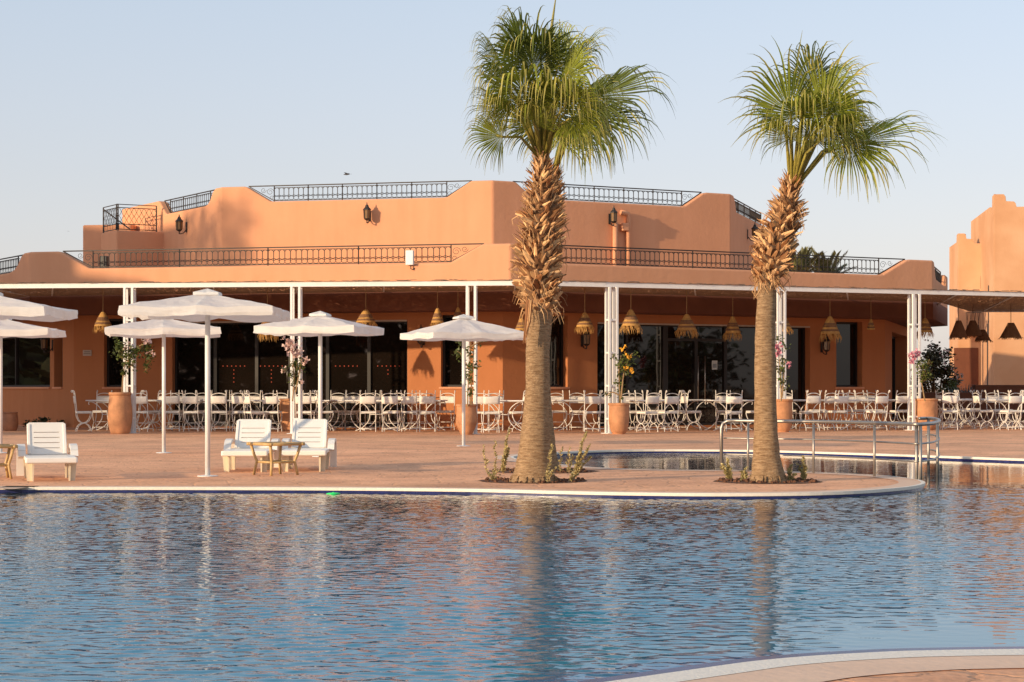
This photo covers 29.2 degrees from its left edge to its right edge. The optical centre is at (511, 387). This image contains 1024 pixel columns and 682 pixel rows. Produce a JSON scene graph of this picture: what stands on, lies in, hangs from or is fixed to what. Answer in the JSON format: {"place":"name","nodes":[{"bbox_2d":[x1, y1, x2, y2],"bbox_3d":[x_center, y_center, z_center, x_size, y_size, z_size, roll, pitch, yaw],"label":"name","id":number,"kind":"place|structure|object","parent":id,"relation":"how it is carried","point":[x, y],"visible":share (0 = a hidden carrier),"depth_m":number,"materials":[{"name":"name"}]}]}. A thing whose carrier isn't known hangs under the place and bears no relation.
{"place":"outdoors","nodes":[
{"label":"outdoors","id":0,"kind":"place"},
{"bbox_2d":[0,453,1023,681],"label":"pool water","id":1,"kind":"structure","parent":0,"point":[222,587],"depth_m":11.74,"materials":[{"name":"liquid"}]},
{"bbox_2d":[0,421,1023,491],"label":"pool deck","id":2,"kind":"structure","parent":0,"point":[403,458],"depth_m":31.55,"materials":[{"name":"tile"}]},
{"bbox_2d":[0,444,17,478],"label":"bamboo table","id":3,"kind":"object","parent":2,"relation":"on","point":[6,464],"visible":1,"depth_m":23.45,"materials":[{"name":"wood"}]},
{"bbox_2d":[3,412,17,430],"bbox_3d":[-12.599,0.864,49.285,0.400,0.471,0.400,0,0,-41],"label":"planter","id":4,"kind":"object","parent":2,"relation":"on","point":[10,421],"visible":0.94,"depth_m":49.13,"materials":[{"name":"ceramic"}]},
{"bbox_2d":[0,319,65,452],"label":"parasol","id":5,"kind":"object","parent":2,"relation":"on","point":[9,328],"visible":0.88,"depth_m":32.41,"materials":[{"name":"white fabric"}]},
{"bbox_2d":[0,292,77,321],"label":"parasol","id":6,"kind":"object","parent":2,"relation":"on","point":[12,308],"visible":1,"depth_m":23.59,"materials":[{"name":"white fabric"}]},
{"bbox_2d":[16,422,77,480],"bbox_3d":[-5.585,0.770,23.657,0.710,0.663,1.625,0,0,-16],"label":"sun lounger","id":7,"kind":"object","parent":2,"relation":"on","point":[46,443],"visible":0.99,"depth_m":24.05,"materials":[{"name":"white plastic"}]},
{"bbox_2d":[71,390,91,431],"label":"iron chair","id":8,"kind":"object","parent":2,"relation":"on","point":[82,412],"visible":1,"depth_m":48.43,"materials":[{"name":"metal"}]},
{"bbox_2d":[92,390,111,429],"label":"iron chair","id":9,"kind":"object","parent":2,"relation":"on","point":[96,411],"visible":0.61,"depth_m":50.56,"materials":[{"name":"metal"}]},
{"bbox_2d":[108,392,131,433],"bbox_3d":[-9.241,0.610,46.280,0.577,0.979,0.577,0,0,-29],"label":"planter","id":10,"kind":"object","parent":2,"relation":"on","point":[120,413],"visible":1,"depth_m":46.05,"materials":[{"name":"ceramic"}]},
{"bbox_2d":[108,336,155,391],"bbox_3d":[-8.945,-0.520,46.213,1.132,1.551,0.529,0,0,0],"label":"climbing plant","id":11,"kind":"object","parent":10,"relation":"in","point":[135,351],"visible":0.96,"depth_m":46.18,"materials":[{"name":"green plant"}]},
{"bbox_2d":[136,390,153,431],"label":"iron chair","id":12,"kind":"object","parent":2,"relation":"on","point":[141,399],"visible":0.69,"depth_m":48.38,"materials":[{"name":"metal"}]},
{"bbox_2d":[104,319,220,452],"bbox_3d":[-5.798,-0.058,32.715,1.872,2.315,1.878,0,0,-9],"label":"parasol","id":13,"kind":"object","parent":2,"relation":"on","point":[154,328],"visible":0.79,"depth_m":32.07,"materials":[{"name":"white fabric"}]},
{"bbox_2d":[166,391,179,430],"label":"iron chair","id":14,"kind":"object","parent":2,"relation":"on","point":[172,399],"visible":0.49,"depth_m":48.59,"materials":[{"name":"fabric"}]},
{"bbox_2d":[181,390,203,431],"bbox_3d":[-7.917,0.587,48.646,0.399,1.028,0.489,0,0,12],"label":"iron chair","id":15,"kind":"object","parent":2,"relation":"on","point":[190,399],"visible":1,"depth_m":48.50,"materials":[{"name":"metal"}]},
{"bbox_2d":[118,288,289,476],"bbox_3d":[-3.752,-0.058,24.174,1.837,2.315,1.853,0,0,0],"label":"parasol","id":16,"kind":"object","parent":2,"relation":"on","point":[207,305],"visible":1,"depth_m":23.69,"materials":[{"name":"white fabric"}]},
{"bbox_2d":[210,390,229,430],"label":"iron chair","id":17,"kind":"object","parent":2,"relation":"on","point":[218,399],"visible":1,"depth_m":48.59,"materials":[{"name":"metal"}]},
{"bbox_2d":[231,390,249,431],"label":"iron chair","id":18,"kind":"object","parent":2,"relation":"on","point":[237,399],"visible":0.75,"depth_m":48.48,"materials":[{"name":"fabric"}]},
{"bbox_2d":[221,419,279,471],"bbox_3d":[-3.483,0.770,26.066,0.710,0.663,1.625,0,0,-3],"label":"sun lounger","id":19,"kind":"object","parent":2,"relation":"on","point":[253,430],"visible":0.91,"depth_m":26.49,"materials":[{"name":"white plastic"}]},
{"bbox_2d":[240,390,264,418],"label":"iron chair","id":20,"kind":"object","parent":2,"relation":"on","point":[246,399],"visible":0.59,"depth_m":48.05,"materials":[{"name":"metal"}]},
{"bbox_2d":[261,390,281,431],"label":"iron chair","id":21,"kind":"object","parent":2,"relation":"on","point":[269,399],"visible":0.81,"depth_m":48.19,"materials":[{"name":"fabric"}]},
{"bbox_2d":[246,441,304,475],"bbox_3d":[-2.959,0.897,24.584,0.540,0.413,0.540,0,0,-40],"label":"bamboo table","id":22,"kind":"object","parent":2,"relation":"on","point":[279,461],"visible":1,"depth_m":24.54,"materials":[{"name":"wood"}]},
{"bbox_2d":[279,398,297,430],"bbox_3d":[-5.507,0.692,48.968,0.610,0.816,0.610,0,0,5],"label":"planter","id":23,"kind":"object","parent":2,"relation":"on","point":[285,409],"visible":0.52,"depth_m":48.73,"materials":[{"name":"ceramic"}]},
{"bbox_2d":[295,390,313,418],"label":"iron chair","id":24,"kind":"object","parent":2,"relation":"on","point":[306,399],"visible":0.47,"depth_m":48.28,"materials":[{"name":"metal"}]},
{"bbox_2d":[281,419,336,471],"bbox_3d":[-2.739,0.770,26.238,0.710,0.663,1.625,0,0,-2],"label":"sun lounger","id":25,"kind":"object","parent":2,"relation":"on","point":[311,434],"visible":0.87,"depth_m":26.66,"materials":[{"name":"white plastic"}]},
{"bbox_2d":[253,311,383,456],"bbox_3d":[-3.026,-0.052,30.995,1.642,2.305,1.632,0,0,13],"label":"parasol","id":26,"kind":"object","parent":2,"relation":"on","point":[319,324],"visible":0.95,"depth_m":30.50,"materials":[{"name":"fabric"}]},
{"bbox_2d":[325,400,371,430],"bbox_3d":[-4.141,0.709,49.600,1.150,0.775,0.750,0,0,12],"label":"iron table","id":27,"kind":"object","parent":2,"relation":"on","point":[336,401],"visible":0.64,"depth_m":49.34,"materials":[{"name":"white metal"}]},
{"bbox_2d":[342,390,359,429],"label":"iron chair","id":28,"kind":"object","parent":2,"relation":"on","point":[352,398],"visible":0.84,"depth_m":50.33,"materials":[{"name":"metal"}]},
{"bbox_2d":[360,390,375,431],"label":"iron chair","id":29,"kind":"object","parent":2,"relation":"on","point":[367,399],"visible":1,"depth_m":48.08,"materials":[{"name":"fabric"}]},
{"bbox_2d":[381,390,399,431],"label":"iron chair","id":30,"kind":"object","parent":2,"relation":"on","point":[389,399],"visible":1,"depth_m":47.99,"materials":[{"name":"fabric"}]},
{"bbox_2d":[400,390,418,431],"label":"iron chair","id":31,"kind":"object","parent":2,"relation":"on","point":[408,399],"visible":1,"depth_m":48.29,"materials":[{"name":"fabric"}]},
{"bbox_2d":[419,390,435,431],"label":"iron chair","id":32,"kind":"object","parent":2,"relation":"on","point":[427,399],"visible":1,"depth_m":48.19,"materials":[{"name":"fabric"}]},
{"bbox_2d":[436,390,455,429],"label":"iron chair","id":33,"kind":"object","parent":2,"relation":"on","point":[450,399],"visible":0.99,"depth_m":50.15,"materials":[{"name":"metal"}]},
{"bbox_2d":[400,314,523,445],"bbox_3d":[-0.904,-0.128,36.490,1.890,2.455,1.904,0,0,-22],"label":"parasol","id":34,"kind":"object","parent":2,"relation":"on","point":[463,328],"visible":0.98,"depth_m":36.04,"materials":[{"name":"fabric"}]},
{"bbox_2d":[456,404,476,434],"bbox_3d":[-1.054,0.748,45.447,0.505,0.705,0.505,0,0,-3],"label":"planter","id":35,"kind":"object","parent":2,"relation":"on","point":[470,418],"visible":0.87,"depth_m":45.27,"materials":[{"name":"ceramic"}]},
{"bbox_2d":[0,180,947,429],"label":"restaurant building","id":36,"kind":"structure","parent":2,"relation":"on","point":[465,232],"depth_m":53.38,"materials":[{"name":"paint"}]},
{"bbox_2d":[3,337,50,388],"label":"window","id":37,"kind":"structure","parent":36,"relation":"in","point":[25,365],"depth_m":57.79,"materials":[{"name":"glass"}]},
{"bbox_2d":[102,319,136,388],"bbox_3d":[-10.550,-0.902,53.185,0.994,1.895,0.470,0,0,14],"label":"window","id":38,"kind":"structure","parent":36,"relation":"in","point":[114,378],"depth_m":53.27,"materials":[{"name":"black glass"}]},
{"bbox_2d":[175,320,406,426],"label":"window","id":39,"kind":"structure","parent":36,"relation":"in","point":[239,360],"depth_m":52.11,"materials":[{"name":"black glass"}]},
{"bbox_2d":[439,315,465,388],"bbox_3d":[-1.456,-0.912,50.952,0.797,1.915,0.425,0,0,14],"label":"window","id":40,"kind":"structure","parent":36,"relation":"in","point":[452,369],"depth_m":51.04,"materials":[{"name":"black glass"}]},
{"bbox_2d":[550,316,569,388],"bbox_3d":[0.983,-0.913,51.475,0.870,1.915,0.647,0,0,-29],"label":"window","id":41,"kind":"structure","parent":36,"relation":"in","point":[556,343],"depth_m":51.59,"materials":[{"name":"black glass"}]},
{"bbox_2d":[597,322,809,425],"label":"window","id":42,"kind":"structure","parent":36,"relation":"in","point":[707,363],"depth_m":53.66,"materials":[{"name":"black glass"}]},
{"bbox_2d":[835,322,864,388],"bbox_3d":[9.490,-0.907,56.172,1.036,1.905,0.727,0,0,-25],"label":"window","id":43,"kind":"structure","parent":36,"relation":"in","point":[846,350],"depth_m":56.22,"materials":[{"name":"black glass"}]},
{"bbox_2d":[892,336,894,418],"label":"window","id":44,"kind":"structure","parent":36,"relation":"in","point":[893,338],"depth_m":64.61,"materials":[{"name":"metal"}]},
{"bbox_2d":[481,390,499,432],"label":"iron chair","id":45,"kind":"object","parent":2,"relation":"on","point":[491,400],"visible":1,"depth_m":47.09,"materials":[{"name":"metal"}]},
{"bbox_2d":[481,400,523,430],"bbox_3d":[-0.196,0.709,48.400,1.150,0.775,0.750,0,0,10],"label":"iron table","id":46,"kind":"object","parent":2,"relation":"on","point":[519,402],"visible":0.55,"depth_m":48.07,"materials":[{"name":"white metal"}]},
{"bbox_2d":[501,428,509,473],"bbox_3d":[-0.089,0.809,24.971,0.144,0.587,0.142,0,0,0],"label":"weed","id":47,"kind":"object","parent":2,"relation":"on","point":[506,451],"visible":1,"depth_m":24.95,"materials":[{"name":"green plant"}]},
{"bbox_2d":[0,279,1023,433],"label":"pergola","id":48,"kind":"object","parent":2,"relation":"on","point":[997,300],"visible":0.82,"depth_m":48.26,"materials":[{"name":"white metal"}]},
{"bbox_2d":[92,288,111,332],"bbox_3d":[-10.115,-1.890,48.604,0.519,1.160,0.506,0,0,24],"label":"pendant lamp","id":49,"kind":"object","parent":48,"relation":"hanging from","point":[102,321],"visible":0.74,"depth_m":48.48,"materials":[{"name":"wicker"}]},
{"bbox_2d":[280,336,309,400],"bbox_3d":[-5.048,-0.458,45.783,0.711,1.584,0.527,0,0,0],"label":"climbing plant","id":50,"kind":"object","parent":48,"relation":"attached to","point":[295,365],"visible":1,"depth_m":45.76,"materials":[{"name":"green plant"}]},
{"bbox_2d":[356,287,377,325],"bbox_3d":[-3.573,-1.939,47.995,0.608,1.061,0.568,0,0,20],"label":"pendant lamp","id":51,"kind":"object","parent":48,"relation":"hanging from","point":[365,316],"visible":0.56,"depth_m":47.88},
{"bbox_2d":[451,341,486,406],"bbox_3d":[-1.000,-0.386,45.167,0.812,1.691,0.421,0,0,11],"label":"climbing plant","id":52,"kind":"object","parent":48,"relation":"attached to","point":[468,379],"visible":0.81,"depth_m":45.16,"materials":[{"name":"green plant"}]},
{"bbox_2d":[574,288,594,334],"bbox_3d":[1.788,-1.880,48.408,0.502,1.179,0.524,0,0,7],"label":"pendant lamp","id":53,"kind":"object","parent":48,"relation":"hanging from","point":[584,321],"visible":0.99,"depth_m":48.30,"materials":[{"name":"wicker"}]},
{"bbox_2d":[619,288,642,334],"bbox_3d":[2.887,-1.872,47.914,0.555,1.195,0.528,0,0,18],"label":"pendant lamp","id":54,"kind":"object","parent":48,"relation":"hanging from","point":[631,320],"visible":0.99,"depth_m":47.78,"materials":[{"name":"wicker"}]},
{"bbox_2d":[674,289,698,337],"bbox_3d":[4.397,-1.844,49.602,0.619,1.251,0.619,0,0,-28],"label":"pendant lamp","id":55,"kind":"object","parent":48,"relation":"hanging from","point":[686,323],"visible":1,"depth_m":49.47,"materials":[{"name":"wicker"}]},
{"bbox_2d":[723,295,741,340],"bbox_3d":[5.771,-1.822,51.406,0.478,1.297,0.518,0,0,-36],"label":"pendant lamp","id":56,"kind":"object","parent":48,"relation":"hanging from","point":[733,327],"visible":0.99,"depth_m":51.30,"materials":[{"name":"wicker"}]},
{"bbox_2d":[775,334,790,400],"bbox_3d":[6.562,-0.468,47.570,0.451,1.627,0.433,0,0,28],"label":"climbing plant","id":57,"kind":"object","parent":48,"relation":"attached to","point":[780,369],"visible":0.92,"depth_m":47.54,"materials":[{"name":"green plant"}]},
{"bbox_2d":[819,293,841,342],"bbox_3d":[8.318,-1.804,51.216,0.601,1.333,0.629,0,0,-17],"label":"pendant lamp","id":58,"kind":"object","parent":48,"relation":"hanging from","point":[830,328],"visible":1,"depth_m":51.06,"materials":[{"name":"wicker"}]},
{"bbox_2d":[908,348,933,400],"bbox_3d":[10.294,-0.310,49.369,0.761,1.342,0.460,0,0,0],"label":"climbing plant","id":59,"kind":"object","parent":48,"relation":"attached to","point":[925,366],"visible":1,"depth_m":49.34,"materials":[{"name":"green plant"}]},
{"bbox_2d":[917,318,933,339],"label":"pendant lamp","id":60,"kind":"object","parent":48,"relation":"hanging from","point":[925,326],"visible":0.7,"depth_m":54.07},
{"bbox_2d":[949,304,970,339],"bbox_3d":[12.983,-1.923,57.006,0.574,1.094,0.614,0,0,-40],"label":"pendant lamp","id":61,"kind":"object","parent":48,"relation":"hanging from","point":[958,331],"visible":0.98,"depth_m":56.88,"materials":[{"name":"wicker"}]},
{"bbox_2d":[965,320,984,337],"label":"pendant lamp","id":62,"kind":"object","parent":48,"relation":"hanging from","point":[972,329],"visible":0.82,"depth_m":58.04,"materials":[{"name":"wicker"}]},
{"bbox_2d":[999,323,1022,339],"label":"pendant lamp","id":63,"kind":"object","parent":48,"relation":"hanging from","point":[1010,330],"visible":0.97,"depth_m":57.44,"materials":[{"name":"wicker"}]},
{"bbox_2d":[0,449,1023,492],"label":"pool coping","id":64,"kind":"object","parent":2,"relation":"on","point":[903,482],"visible":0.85,"depth_m":21.62,"materials":[{"name":"stone"}]},
{"bbox_2d":[478,476,585,482],"bbox_3d":[0.244,1.080,23.000,1.297,0.033,1.271,0,0,0],"label":"planting pit","id":65,"kind":"object","parent":2,"relation":"on","point":[506,480],"visible":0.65,"depth_m":22.77,"materials":[{"name":"soil"}]},
{"bbox_2d":[460,0,632,482],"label":"fan palm","id":66,"kind":"object","parent":65,"relation":"in","point":[537,250],"visible":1,"depth_m":22.49,"materials":[{"name":"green plant"}]},
{"bbox_2d":[489,468,595,472],"bbox_3d":[0.414,1.080,25.628,1.453,0.033,1.413,0,0,0],"label":"planting pit","id":67,"kind":"object","parent":2,"relation":"on","point":[564,470],"visible":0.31,"depth_m":25.47,"materials":[{"name":"soil"}]},
{"bbox_2d":[491,64,679,470],"bbox_3d":[1.070,-1.573,25.821,2.497,5.370,1.722,0,0,27],"label":"fan palm","id":68,"kind":"object","parent":67,"relation":"in","point":[615,78],"visible":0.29,"depth_m":25.35,"materials":[{"name":"green plant"}]},
{"bbox_2d":[551,400,598,430],"bbox_3d":[1.601,0.709,49.300,1.150,0.775,0.750,0,0,-14],"label":"iron table","id":69,"kind":"object","parent":2,"relation":"on","point":[563,401],"visible":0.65,"depth_m":49.00,"materials":[{"name":"white metal"}]},
{"bbox_2d":[569,390,586,429],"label":"iron chair","id":70,"kind":"object","parent":2,"relation":"on","point":[576,398],"visible":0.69,"depth_m":50.39,"materials":[{"name":"metal"}]},
{"bbox_2d":[573,431,591,477],"bbox_3d":[0.851,0.815,23.863,0.257,0.573,0.130,0,0,0],"label":"weed","id":71,"kind":"object","parent":2,"relation":"on","point":[578,467],"visible":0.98,"depth_m":23.85,"materials":[{"name":"green plant"}]},
{"bbox_2d":[583,390,600,431],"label":"iron chair","id":72,"kind":"object","parent":2,"relation":"on","point":[592,399],"visible":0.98,"depth_m":48.09,"materials":[{"name":"fabric"}]},
{"bbox_2d":[608,403,629,433],"bbox_3d":[2.507,0.737,46.000,0.508,0.727,0.508,0,0,32],"label":"planter","id":73,"kind":"object","parent":2,"relation":"on","point":[618,418],"visible":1,"depth_m":45.81,"materials":[{"name":"ceramic"}]},
{"bbox_2d":[602,344,639,402],"bbox_3d":[2.548,-0.280,46.015,0.908,1.447,0.417,0,0,0],"label":"climbing plant","id":74,"kind":"object","parent":73,"relation":"in","point":[624,367],"visible":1,"depth_m":45.98,"materials":[{"name":"green plant"}]},
{"bbox_2d":[636,390,660,431],"bbox_3d":[3.334,0.587,47.853,0.399,1.028,0.489,0,0,-32],"label":"iron chair","id":75,"kind":"object","parent":2,"relation":"on","point":[652,399],"visible":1,"depth_m":47.75,"materials":[{"name":"fabric"}]},
{"bbox_2d":[626,400,679,430],"bbox_3d":[3.522,0.709,49.000,1.150,0.775,0.750,0,0,-18],"label":"iron table","id":76,"kind":"object","parent":2,"relation":"on","point":[643,401],"visible":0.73,"depth_m":48.78,"materials":[{"name":"white metal"}]},
{"bbox_2d":[657,390,680,431],"bbox_3d":[3.859,0.587,48.250,0.399,1.028,0.489,0,0,-24],"label":"iron chair","id":77,"kind":"object","parent":2,"relation":"on","point":[671,399],"visible":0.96,"depth_m":48.12,"materials":[{"name":"metal"}]},
{"bbox_2d":[702,400,753,430],"bbox_3d":[5.478,0.709,49.600,1.150,0.775,0.750,0,0,-16],"label":"iron table","id":78,"kind":"object","parent":2,"relation":"on","point":[719,401],"visible":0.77,"depth_m":49.39,"materials":[{"name":"white metal"}]},
{"bbox_2d":[724,390,742,431],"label":"iron chair","id":79,"kind":"object","parent":2,"relation":"on","point":[733,399],"visible":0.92,"depth_m":48.28,"materials":[{"name":"metal"}]},
{"bbox_2d":[715,477,822,483],"bbox_3d":[2.972,1.080,22.866,1.272,0.033,1.246,0,0,0],"label":"planting pit","id":80,"kind":"object","parent":2,"relation":"on","point":[798,480],"visible":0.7,"depth_m":22.59,"materials":[{"name":"soil"}]},
{"bbox_2d":[720,34,946,482],"bbox_3d":[3.662,-1.472,22.564,2.646,5.167,1.671,0,0,0],"label":"fan palm","id":81,"kind":"object","parent":80,"relation":"in","point":[775,247],"visible":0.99,"depth_m":22.53,"materials":[{"name":"green plant"}]},
{"bbox_2d":[776,399,792,431],"bbox_3d":[6.628,0.696,48.038,0.501,0.808,0.501,0,0,1],"label":"planter","id":82,"kind":"object","parent":2,"relation":"on","point":[784,408],"visible":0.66,"depth_m":47.83,"materials":[{"name":"ceramic"}]},
{"bbox_2d":[789,246,828,272],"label":"date palm","id":83,"kind":"object","parent":2,"relation":"on","point":[804,251],"visible":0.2,"depth_m":81.49,"materials":[{"name":"green plant"}]},
{"bbox_2d":[799,390,821,430],"bbox_3d":[7.537,0.587,49.548,0.399,1.028,0.489,0,0,-19],"label":"iron chair","id":84,"kind":"object","parent":2,"relation":"on","point":[813,399],"visible":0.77,"depth_m":49.40,"materials":[{"name":"metal"}]},
{"bbox_2d":[817,390,839,429],"bbox_3d":[8.061,0.587,49.948,0.399,1.028,0.489,0,0,-19],"label":"iron chair","id":85,"kind":"object","parent":2,"relation":"on","point":[829,399],"visible":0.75,"depth_m":49.78,"materials":[{"name":"metal"}]},
{"bbox_2d":[720,417,940,479],"bbox_3d":[5.163,0.883,25.351,3.677,0.933,3.348,0,0,-31],"label":"handrail","id":86,"kind":"object","parent":2,"relation":"on","point":[936,422],"visible":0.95,"depth_m":24.83,"materials":[{"name":"silver metal"}]},
{"bbox_2d":[808,245,855,273],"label":"date palm","id":87,"kind":"object","parent":2,"relation":"on","point":[831,263],"visible":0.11,"depth_m":83.49,"materials":[{"name":"green plant"}]},
{"bbox_2d":[827,390,849,430],"bbox_3d":[8.276,0.587,49.749,0.399,1.028,0.489,0,0,-21],"label":"iron chair","id":88,"kind":"object","parent":2,"relation":"on","point":[841,399],"visible":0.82,"depth_m":49.60,"materials":[{"name":"metal"}]},
{"bbox_2d":[828,399,876,429],"bbox_3d":[8.701,0.709,50.200,1.150,0.775,0.750,0,0,-22],"label":"iron table","id":89,"kind":"object","parent":2,"relation":"on","point":[861,400],"visible":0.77,"depth_m":50.03,"materials":[{"name":"white metal"}]},
{"bbox_2d":[866,390,889,430],"bbox_3d":[9.242,0.587,49.552,0.399,1.028,0.489,0,0,-29],"label":"iron chair","id":90,"kind":"object","parent":2,"relation":"on","point":[882,399],"visible":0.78,"depth_m":49.43,"materials":[{"name":"metal"}]},
{"bbox_2d":[889,390,911,429],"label":"iron chair","id":91,"kind":"object","parent":2,"relation":"on","point":[901,399],"visible":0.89,"depth_m":50.19,"materials":[{"name":"metal"}]},
{"bbox_2d":[915,398,937,429],"bbox_3d":[10.551,0.695,49.934,0.582,0.810,0.582,0,0,-5],"label":"planter","id":92,"kind":"object","parent":2,"relation":"on","point":[928,407],"visible":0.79,"depth_m":49.71,"materials":[{"name":"ceramic"}]},
{"bbox_2d":[911,339,963,391],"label":"bush","id":93,"kind":"object","parent":2,"relation":"on","point":[936,356],"visible":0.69,"depth_m":66.16,"materials":[{"name":"green plant"}]},
{"bbox_2d":[940,390,958,429],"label":"iron chair","id":94,"kind":"object","parent":2,"relation":"on","point":[949,399],"visible":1,"depth_m":50.10,"materials":[{"name":"metal"}]},
{"bbox_2d":[911,385,1023,420],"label":"garden wall","id":95,"kind":"structure","parent":2,"relation":"on","point":[990,389],"depth_m":63.11,"materials":[{"name":"paint"}]},
{"bbox_2d":[970,390,993,429],"bbox_3d":[12.201,0.587,50.988,0.489,1.028,0.399,0,0,-13],"label":"iron chair","id":96,"kind":"object","parent":2,"relation":"on","point":[975,399],"visible":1,"depth_m":50.86,"materials":[{"name":"metal"}]},
{"bbox_2d":[949,194,1023,391],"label":"kasbah tower","id":97,"kind":"structure","parent":2,"relation":"on","point":[988,255],"depth_m":85.84,"materials":[{"name":"paint"}]},
{"bbox_2d":[954,348,964,390],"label":"doorway","id":98,"kind":"structure","parent":97,"relation":"in","point":[960,363],"depth_m":89.95,"materials":[{"name":"paint"}]},
{"bbox_2d":[965,348,977,391],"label":"doorway","id":99,"kind":"structure","parent":97,"relation":"in","point":[971,354],"depth_m":89.90,"materials":[{"name":"paint"}]},
{"bbox_2d":[984,390,1006,428],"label":"iron chair","id":100,"kind":"object","parent":2,"relation":"on","point":[994,397],"visible":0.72,"depth_m":52.33,"materials":[{"name":"metal"}]},
{"bbox_2d":[980,399,1022,429],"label":"iron table","id":101,"kind":"object","parent":2,"relation":"on","point":[984,400],"visible":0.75,"depth_m":50.77,"materials":[{"name":"white metal"}]},
{"bbox_2d":[1000,390,1023,429],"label":"iron chair","id":102,"kind":"object","parent":2,"relation":"on","point":[1015,399],"visible":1,"depth_m":50.02,"materials":[{"name":"metal"}]},
{"bbox_2d":[0,451,1023,498],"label":"pool wall","id":103,"kind":"structure","parent":0,"point":[559,495],"depth_m":21.35,"materials":[{"name":"white tile"}]},
{"bbox_2d":[0,449,1023,495],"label":"coping nosing","id":104,"kind":"object","parent":103,"relation":"on","point":[920,485],"visible":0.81,"depth_m":21.35,"materials":[{"name":"stone"}]},
{"bbox_2d":[0,0,1023,388],"label":"sky","id":105,"kind":"structure","parent":0,"point":[103,103],"materials":[{"name":"blue"}]},
{"bbox_2d":[578,646,1023,681],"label":"pool wall","id":106,"kind":"structure","parent":0,"point":[647,673],"depth_m":7.92,"materials":[{"name":"white tile"}]},
{"bbox_2d":[681,655,1023,681],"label":"pool deck","id":107,"kind":"structure","parent":0,"point":[991,675],"depth_m":7.46,"materials":[{"name":"concrete"}]},
{"bbox_2d":[607,649,1023,681],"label":"overflow grille","id":108,"kind":"object","parent":107,"relation":"on","point":[705,672],"visible":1,"depth_m":7.83,"materials":[{"name":"plastic"}]},
{"bbox_2d":[683,655,1023,681],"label":"pool coping","id":109,"kind":"object","parent":107,"relation":"on","point":[821,672],"visible":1,"depth_m":7.64,"materials":[{"name":"stone"}]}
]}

